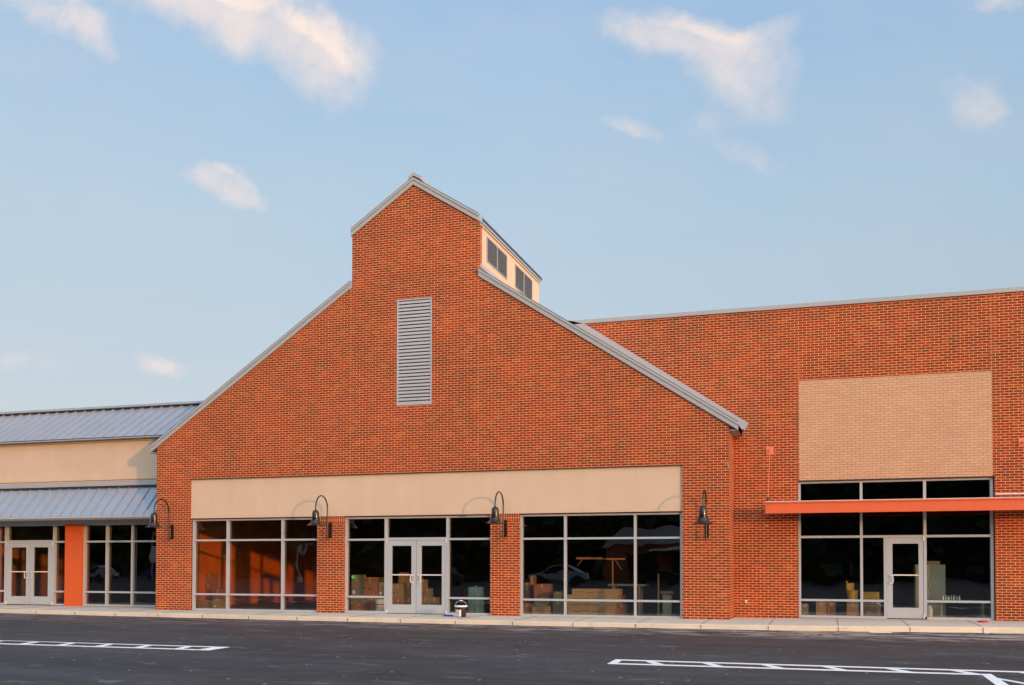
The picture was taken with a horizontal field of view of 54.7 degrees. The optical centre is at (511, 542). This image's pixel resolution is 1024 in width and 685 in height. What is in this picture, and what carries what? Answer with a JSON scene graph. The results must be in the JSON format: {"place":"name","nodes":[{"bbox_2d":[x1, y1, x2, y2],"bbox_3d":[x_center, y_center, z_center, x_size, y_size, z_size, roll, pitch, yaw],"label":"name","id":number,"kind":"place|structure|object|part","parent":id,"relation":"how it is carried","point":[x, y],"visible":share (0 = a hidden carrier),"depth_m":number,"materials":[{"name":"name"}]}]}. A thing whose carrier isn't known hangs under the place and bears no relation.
{"place":"outdoors","nodes":[
{"label":"outdoors","id":0,"kind":"place"},
{"bbox_2d":[0,613,1023,684],"bbox_3d":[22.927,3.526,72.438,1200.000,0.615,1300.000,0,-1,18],"label":"asphalt ground","id":1,"kind":"structure","parent":0,"point":[275,652],"depth_m":16.74,"materials":[{"name":"black asphalt"}]},
{"bbox_2d":[0,640,226,649],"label":"road marking","id":2,"kind":"object","parent":1,"relation":"on","point":[145,645],"visible":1,"depth_m":18.40,"materials":[{"name":"white paint"}]},
{"bbox_2d":[608,659,1023,684],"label":"road marking","id":3,"kind":"object","parent":1,"relation":"on","point":[994,679],"visible":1,"depth_m":14.47,"materials":[{"name":"white paint"}]},
{"bbox_2d":[0,605,1023,632],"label":"pavement","id":4,"kind":"structure","parent":0,"point":[844,624],"depth_m":25.18,"materials":[{"name":"concrete"}]},
{"bbox_2d":[0,401,202,606],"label":"stucco wing","id":5,"kind":"structure","parent":4,"relation":"on","point":[78,493],"depth_m":33.82,"materials":[{"name":"beige paint"}]},
{"bbox_2d":[5,542,29,604],"bbox_3d":[-17.098,1.054,34.197,1.006,2.150,0.125,0,-1,18],"label":"door","id":6,"kind":"structure","parent":5,"relation":"in","point":[18,600],"depth_m":34.22,"materials":[{"name":"metal"}]},
{"bbox_2d":[0,524,64,604],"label":"storefront window","id":7,"kind":"structure","parent":5,"relation":"in","point":[7,527],"depth_m":33.88,"materials":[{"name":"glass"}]},
{"bbox_2d":[29,542,52,604],"bbox_3d":[-16.141,1.049,33.895,0.981,2.150,0.125,0,-1,18],"label":"door","id":8,"kind":"structure","parent":5,"relation":"in","point":[34,600],"depth_m":33.90,"materials":[{"name":"metal"}]},
{"bbox_2d":[83,523,155,606],"bbox_3d":[-12.586,0.731,32.846,3.914,2.758,0.120,0,-1,18],"label":"storefront window","id":9,"kind":"structure","parent":5,"relation":"in","point":[132,540],"depth_m":33.09,"materials":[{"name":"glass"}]},
{"bbox_2d":[149,172,748,619],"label":"brick shop","id":10,"kind":"structure","parent":4,"relation":"on","point":[423,386],"depth_m":28.50,"materials":[{"name":"red brick"}]},
{"bbox_2d":[146,499,173,541],"bbox_3d":[-10.698,-0.697,30.103,0.570,1.308,1.174,0,-1,18],"label":"wall lamp","id":11,"kind":"object","parent":10,"relation":"attached to","point":[154,523],"visible":1,"depth_m":29.85,"materials":[{"name":"brown metal"}]},
{"bbox_2d":[198,600,212,607],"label":"cardboard box","id":12,"kind":"object","parent":10,"relation":"on","point":[205,603],"visible":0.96,"depth_m":31.41,"materials":[{"name":"brown cardboard"}]},
{"bbox_2d":[205,595,211,599],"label":"cardboard box","id":13,"kind":"object","parent":10,"relation":"on","point":[208,597],"visible":0.14,"depth_m":32.76,"materials":[{"name":"brown cardboard"}]},
{"bbox_2d":[205,584,217,592],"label":"cardboard box","id":14,"kind":"object","parent":13,"relation":"on","point":[209,588],"visible":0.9,"depth_m":32.78,"materials":[{"name":"brown cardboard"}]},
{"bbox_2d":[206,574,217,583],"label":"cardboard box","id":15,"kind":"object","parent":14,"relation":"on","point":[211,578],"visible":1,"depth_m":32.80,"materials":[{"name":"brown cardboard"}]},
{"bbox_2d":[212,589,225,599],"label":"cardboard box","id":16,"kind":"object","parent":10,"relation":"on","point":[218,591],"visible":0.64,"depth_m":32.33,"materials":[{"name":"brown cardboard"}]},
{"bbox_2d":[213,598,225,608],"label":"cardboard box","id":17,"kind":"object","parent":10,"relation":"on","point":[219,603],"visible":0.94,"depth_m":31.40,"materials":[{"name":"brown cardboard"}]},
{"bbox_2d":[192,518,316,611],"bbox_3d":[-7.768,0.664,29.908,4.345,2.790,0.120,0,-1,18],"label":"storefront window","id":18,"kind":"structure","parent":10,"relation":"in","point":[227,539],"depth_m":30.08,"materials":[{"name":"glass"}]},
{"bbox_2d":[306,495,331,540],"bbox_3d":[-5.502,-0.727,28.460,0.570,1.308,1.174,0,-1,18],"label":"wall lamp","id":19,"kind":"object","parent":10,"relation":"attached to","point":[315,521],"visible":1,"depth_m":28.20,"materials":[{"name":"brown metal"}]},
{"bbox_2d":[351,603,369,610],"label":"cardboard box","id":20,"kind":"object","parent":10,"relation":"on","point":[360,607],"visible":0.91,"depth_m":29.69,"materials":[{"name":"brown cardboard"}]},
{"bbox_2d":[350,598,357,603],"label":"cardboard box","id":21,"kind":"object","parent":20,"relation":"on","point":[353,600],"visible":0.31,"depth_m":29.76,"materials":[{"name":"brown cardboard"}]},
{"bbox_2d":[351,575,365,595],"bbox_3d":[-4.646,1.292,29.994,0.311,0.650,0.363,0,-1,18],"label":"cardboard box","id":22,"kind":"object","parent":21,"relation":"on","point":[357,585],"visible":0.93,"depth_m":29.82,"materials":[{"name":"brown cardboard"}]},
{"bbox_2d":[358,598,369,603],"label":"cardboard box","id":23,"kind":"object","parent":20,"relation":"on","point":[363,600],"visible":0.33,"depth_m":29.69,"materials":[{"name":"brown cardboard"}]},
{"bbox_2d":[370,598,376,610],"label":"cardboard box","id":24,"kind":"object","parent":10,"relation":"on","point":[372,605],"visible":0.39,"depth_m":29.92,"materials":[{"name":"brown cardboard"}]},
{"bbox_2d":[363,577,383,595],"bbox_3d":[-4.231,1.326,30.052,0.548,0.570,0.422,0,-1,18],"label":"cardboard box","id":25,"kind":"object","parent":24,"relation":"on","point":[370,586],"visible":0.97,"depth_m":29.85,"materials":[{"name":"brown cardboard"}]},
{"bbox_2d":[375,599,383,610],"bbox_3d":[-3.910,1.860,29.393,0.316,0.372,0.316,0,-1,18],"label":"paint bucket","id":26,"kind":"object","parent":10,"relation":"on","point":[379,603],"visible":0.73,"depth_m":29.27,"materials":[{"name":"white plastic"}]},
{"bbox_2d":[392,599,405,603],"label":"cardboard box","id":27,"kind":"object","parent":10,"relation":"on","point":[398,601],"visible":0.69,"depth_m":29.73,"materials":[{"name":"brown cardboard"}]},
{"bbox_2d":[392,583,404,598],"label":"cardboard box","id":28,"kind":"object","parent":27,"relation":"on","point":[398,590],"visible":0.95,"depth_m":29.74,"materials":[{"name":"brown cardboard"}]},
{"bbox_2d":[386,539,416,613],"bbox_3d":[-3.190,0.961,28.383,0.924,2.130,0.125,0,-1,18],"label":"door","id":29,"kind":"structure","parent":10,"relation":"in","point":[391,608],"depth_m":28.39,"materials":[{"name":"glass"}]},
{"bbox_2d":[405,598,410,604],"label":"cardboard box","id":30,"kind":"object","parent":10,"relation":"on","point":[408,601],"visible":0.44,"depth_m":29.78,"materials":[{"name":"brown cardboard"}]},
{"bbox_2d":[404,582,410,597],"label":"cardboard box","id":31,"kind":"object","parent":30,"relation":"on","point":[407,589],"visible":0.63,"depth_m":29.80,"materials":[{"name":"brown cardboard"}]},
{"bbox_2d":[345,515,489,614],"bbox_3d":[-2.713,0.635,28.309,4.510,2.790,0.120,0,-1,18],"label":"storefront window","id":32,"kind":"structure","parent":10,"relation":"in","point":[447,537],"depth_m":28.50,"materials":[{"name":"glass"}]},
{"bbox_2d":[422,597,433,604],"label":"cardboard box","id":33,"kind":"object","parent":10,"relation":"on","point":[426,600],"visible":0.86,"depth_m":29.35,"materials":[{"name":"brown cardboard"}]},
{"bbox_2d":[425,588,432,596],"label":"cardboard box","id":34,"kind":"object","parent":33,"relation":"on","point":[428,592],"visible":1,"depth_m":29.46,"materials":[{"name":"brown cardboard"}]},
{"bbox_2d":[416,539,446,613],"bbox_3d":[-2.296,0.956,28.101,0.926,2.130,0.125,0,-1,18],"label":"door","id":35,"kind":"structure","parent":10,"relation":"in","point":[420,609],"depth_m":28.14,"materials":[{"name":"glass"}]},
{"bbox_2d":[432,597,439,604],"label":"cardboard box","id":36,"kind":"object","parent":10,"relation":"on","point":[435,600],"visible":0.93,"depth_m":29.39,"materials":[{"name":"brown cardboard"}]},
{"bbox_2d":[468,586,484,612],"bbox_3d":[-1.053,1.645,28.977,0.498,0.790,0.498,0,-1,18],"label":"trash can","id":37,"kind":"object","parent":10,"relation":"on","point":[475,605],"visible":0.96,"depth_m":28.76,"materials":[{"name":"green plastic"}]},
{"bbox_2d":[486,491,506,539],"bbox_3d":[-0.359,-0.757,26.834,0.570,1.308,1.174,0,-1,18],"label":"wall lamp","id":38,"kind":"object","parent":10,"relation":"attached to","point":[495,519],"visible":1,"depth_m":26.60,"materials":[{"name":"brown metal"}]},
{"bbox_2d":[524,582,531,603],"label":"cardboard box","id":39,"kind":"object","parent":10,"relation":"on","point":[527,589],"visible":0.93,"depth_m":29.46,"materials":[{"name":"brown cardboard"}]},
{"bbox_2d":[523,604,533,613],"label":"cardboard box","id":40,"kind":"object","parent":10,"relation":"on","point":[527,608],"visible":0.91,"depth_m":28.09,"materials":[{"name":"brown cardboard"}]},
{"bbox_2d":[530,576,536,603],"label":"cardboard box","id":41,"kind":"object","parent":10,"relation":"on","point":[533,580],"visible":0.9,"depth_m":29.61,"materials":[{"name":"brown cardboard"}]},
{"bbox_2d":[532,606,550,613],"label":"cardboard box","id":42,"kind":"object","parent":10,"relation":"on","point":[541,609],"visible":0.94,"depth_m":27.88,"materials":[{"name":"brown cardboard"}]},
{"bbox_2d":[534,597,552,611],"bbox_3d":[0.933,1.828,29.183,0.455,0.440,0.402,0,-1,18],"label":"cardboard box","id":43,"kind":"object","parent":10,"relation":"on","point":[543,603],"visible":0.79,"depth_m":29.02,"materials":[{"name":"brown cardboard"}]},
{"bbox_2d":[534,584,552,597],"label":"cardboard box","id":44,"kind":"object","parent":43,"relation":"on","point":[543,590],"visible":1,"depth_m":29.01,"materials":[{"name":"brown cardboard"}]},
{"bbox_2d":[553,601,563,613],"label":"cardboard box","id":45,"kind":"object","parent":10,"relation":"on","point":[558,607],"visible":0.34,"depth_m":28.43,"materials":[{"name":"grey cardboard"}]},
{"bbox_2d":[554,591,563,598],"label":"cardboard box","id":46,"kind":"object","parent":45,"relation":"on","point":[558,594],"visible":0.89,"depth_m":28.45,"materials":[{"name":"brown cardboard"}]},
{"bbox_2d":[568,607,617,614],"bbox_3d":[2.289,1.910,27.807,1.346,0.218,0.502,0,-1,18],"label":"cardboard box","id":47,"kind":"object","parent":10,"relation":"on","point":[591,611],"visible":0.89,"depth_m":27.57,"materials":[{"name":"brown cardboard"}]},
{"bbox_2d":[567,601,619,607],"bbox_3d":[2.294,1.714,27.810,1.403,0.172,0.502,0,-1,18],"label":"cardboard box","id":48,"kind":"object","parent":47,"relation":"on","point":[592,604],"visible":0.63,"depth_m":27.57,"materials":[{"name":"brown cardboard"}]},
{"bbox_2d":[567,594,620,599],"bbox_3d":[2.305,1.541,27.811,1.449,0.171,0.502,0,-1,18],"label":"cardboard box","id":49,"kind":"object","parent":48,"relation":"on","point":[615,597],"visible":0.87,"depth_m":27.58,"materials":[{"name":"brown cardboard"}]},
{"bbox_2d":[572,588,622,594],"bbox_3d":[2.398,1.371,27.785,1.343,0.167,0.502,0,-1,18],"label":"cardboard box","id":50,"kind":"object","parent":49,"relation":"on","point":[584,591],"visible":1,"depth_m":27.56,"materials":[{"name":"brown cardboard"}]},
{"bbox_2d":[576,557,624,588],"bbox_3d":[2.479,1.208,27.702,1.390,1.617,0.040,0,-1,18],"label":"timber rack","id":51,"kind":"object","parent":10,"relation":"on","point":[612,559],"visible":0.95,"depth_m":27.61,"materials":[{"name":"brown wood"}]},
{"bbox_2d":[520,512,681,618],"bbox_3d":[2.367,0.606,26.703,4.445,2.790,0.120,0,-1,18],"label":"storefront window","id":52,"kind":"structure","parent":10,"relation":"in","point":[565,538],"depth_m":26.67,"materials":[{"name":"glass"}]},
{"bbox_2d":[618,604,627,614],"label":"cardboard box","id":53,"kind":"object","parent":10,"relation":"on","point":[623,609],"visible":0.99,"depth_m":27.78,"materials":[{"name":"brown cardboard"}]},
{"bbox_2d":[620,595,625,604],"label":"cardboard box","id":54,"kind":"object","parent":53,"relation":"on","point":[623,597],"visible":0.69,"depth_m":27.80,"materials":[{"name":"brown cardboard"}]},
{"bbox_2d":[608,574,658,614],"bbox_3d":[3.515,1.453,28.271,1.540,1.157,1.000,0,-1,18],"label":"work stand","id":55,"kind":"object","parent":10,"relation":"on","point":[640,597],"visible":0.69,"depth_m":28.21,"materials":[{"name":"grey metal"}]},
{"bbox_2d":[659,591,675,615],"bbox_3d":[4.301,1.671,27.335,0.400,0.680,0.360,0,-1,18],"label":"pedestal","id":56,"kind":"object","parent":10,"relation":"on","point":[667,608],"visible":0.98,"depth_m":27.23,"materials":[{"name":"beige metal"}]},
{"bbox_2d":[691,489,714,540],"bbox_3d":[4.895,-0.715,25.171,0.570,1.308,1.174,0,-1,18],"label":"wall lamp","id":57,"kind":"object","parent":10,"relation":"attached to","point":[702,518],"visible":1,"depth_m":24.85,"materials":[{"name":"brown metal"}]},
{"bbox_2d":[454,600,467,616],"bbox_3d":[-1.375,1.769,26.663,0.356,0.458,0.356,0,-1,18],"label":"bucket","id":58,"kind":"object","parent":4,"relation":"on","point":[460,610],"visible":1,"depth_m":26.54,"materials":[{"name":"black plastic"}]},
{"bbox_2d":[569,287,1023,620],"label":"brick wing","id":59,"kind":"structure","parent":4,"relation":"on","point":[879,445],"depth_m":26.25,"materials":[{"name":"red brick"}]},
{"bbox_2d":[801,603,808,614],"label":"cardboard box","id":60,"kind":"object","parent":59,"relation":"on","point":[804,608],"visible":0.93,"depth_m":26.77,"materials":[{"name":"brown cardboard"}]},
{"bbox_2d":[816,601,825,614],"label":"cardboard box","id":61,"kind":"object","parent":59,"relation":"on","point":[820,607],"visible":0.93,"depth_m":26.64,"materials":[{"name":"brown cardboard"}]},
{"bbox_2d":[827,602,835,614],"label":"cardboard box","id":62,"kind":"object","parent":59,"relation":"on","point":[831,608],"visible":0.93,"depth_m":26.65,"materials":[{"name":"brown cardboard"}]},
{"bbox_2d":[847,602,858,615],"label":"cardboard box","id":63,"kind":"object","parent":59,"relation":"on","point":[852,608],"visible":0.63,"depth_m":26.39,"materials":[{"name":"brown cardboard"}]},
{"bbox_2d":[846,581,858,598],"bbox_3d":[9.147,1.303,26.571,0.315,0.560,0.310,0,-1,18],"label":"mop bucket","id":64,"kind":"object","parent":63,"relation":"on","point":[852,593],"visible":0.81,"depth_m":26.50,"materials":[{"name":"yellow cardboard"}]},
{"bbox_2d":[865,611,873,615],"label":"cardboard box","id":65,"kind":"object","parent":59,"relation":"on","point":[869,613],"visible":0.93,"depth_m":26.17,"materials":[{"name":"brown cardboard"}]},
{"bbox_2d":[863,599,880,615],"bbox_3d":[9.796,1.758,26.905,0.431,0.484,0.402,0,-1,18],"label":"cardboard box","id":66,"kind":"object","parent":59,"relation":"on","point":[875,607],"visible":0.76,"depth_m":26.71,"materials":[{"name":"cardboard"}]},
{"bbox_2d":[863,592,878,598],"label":"cardboard box","id":67,"kind":"object","parent":66,"relation":"on","point":[870,595],"visible":0.84,"depth_m":26.73,"materials":[{"name":"yellow cardboard"}]},
{"bbox_2d":[798,477,993,620],"bbox_3d":[9.923,0.164,25.739,4.735,3.622,0.120,0,-1,18],"label":"storefront window","id":68,"kind":"structure","parent":59,"relation":"in","point":[991,535],"depth_m":25.70,"materials":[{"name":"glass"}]},
{"bbox_2d":[886,536,924,618],"bbox_3d":[10.171,0.897,25.574,0.908,2.130,0.125,0,-1,18],"label":"door","id":69,"kind":"structure","parent":59,"relation":"in","point":[892,613],"depth_m":25.61,"materials":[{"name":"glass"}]},
{"bbox_2d":[926,603,932,617],"bbox_3d":[11.012,1.790,26.101,0.190,0.385,0.190,0,-1,18],"label":"jug","id":70,"kind":"object","parent":59,"relation":"on","point":[929,611],"visible":0.85,"depth_m":26.02,"materials":[{"name":"white plastic"}]},
{"bbox_2d":[914,565,945,617],"bbox_3d":[11.190,1.286,26.508,0.740,1.412,0.540,0,-1,18],"label":"cabinet","id":71,"kind":"object","parent":59,"relation":"on","point":[935,582],"visible":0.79,"depth_m":26.25,"materials":[{"name":"green metal"}]},
{"bbox_3d":[11.118,1.245,26.282,0.700,1.290,0.014,0,-1,18],"label":"cabinet door","id":72,"kind":"part","parent":71,"relation":"part of","materials":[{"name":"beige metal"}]},
{"bbox_2d":[927,559,939,564],"bbox_3d":[11.268,0.507,26.470,0.320,0.144,0.200,0,-1,18],"label":"tool case","id":73,"kind":"object","parent":71,"relation":"on","point":[933,562],"visible":0.91,"depth_m":26.38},
{"bbox_2d":[940,600,983,617],"bbox_3d":[11.771,1.741,25.914,1.100,0.477,0.500,0,-1,18],"label":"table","id":74,"kind":"object","parent":59,"relation":"on","point":[981,610],"visible":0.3,"depth_m":25.76,"materials":[{"name":"metal"}]},
{"bbox_2d":[0,0,1023,411],"label":"sky","id":75,"kind":"structure","parent":0,"point":[183,183],"materials":[{"name":"blue"}]},
{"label":"cardboard box","id":76,"kind":"object","parent":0,"visible":0},
{"bbox_2d":[379,582,383,595],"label":"cardboard box","id":77,"kind":"object","parent":76,"relation":"on","point":[381,588],"visible":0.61,"depth_m":29.73,"materials":[{"name":"brown cardboard"}]},
{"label":"cardboard box","id":78,"kind":"object","parent":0,"visible":0},
{"bbox_2d":[398,572,408,582],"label":"cardboard box","id":79,"kind":"object","parent":78,"relation":"on","point":[403,578],"visible":0.91,"depth_m":30.38,"materials":[{"name":"brown cardboard"}]},
{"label":"cardboard box","id":80,"kind":"object","parent":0,"visible":0},
{"bbox_2d":[422,580,427,587],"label":"cardboard box","id":81,"kind":"object","parent":80,"relation":"on","point":[424,583],"visible":0.8,"depth_m":29.51,"materials":[{"name":"brown cardboard"}]}
]}

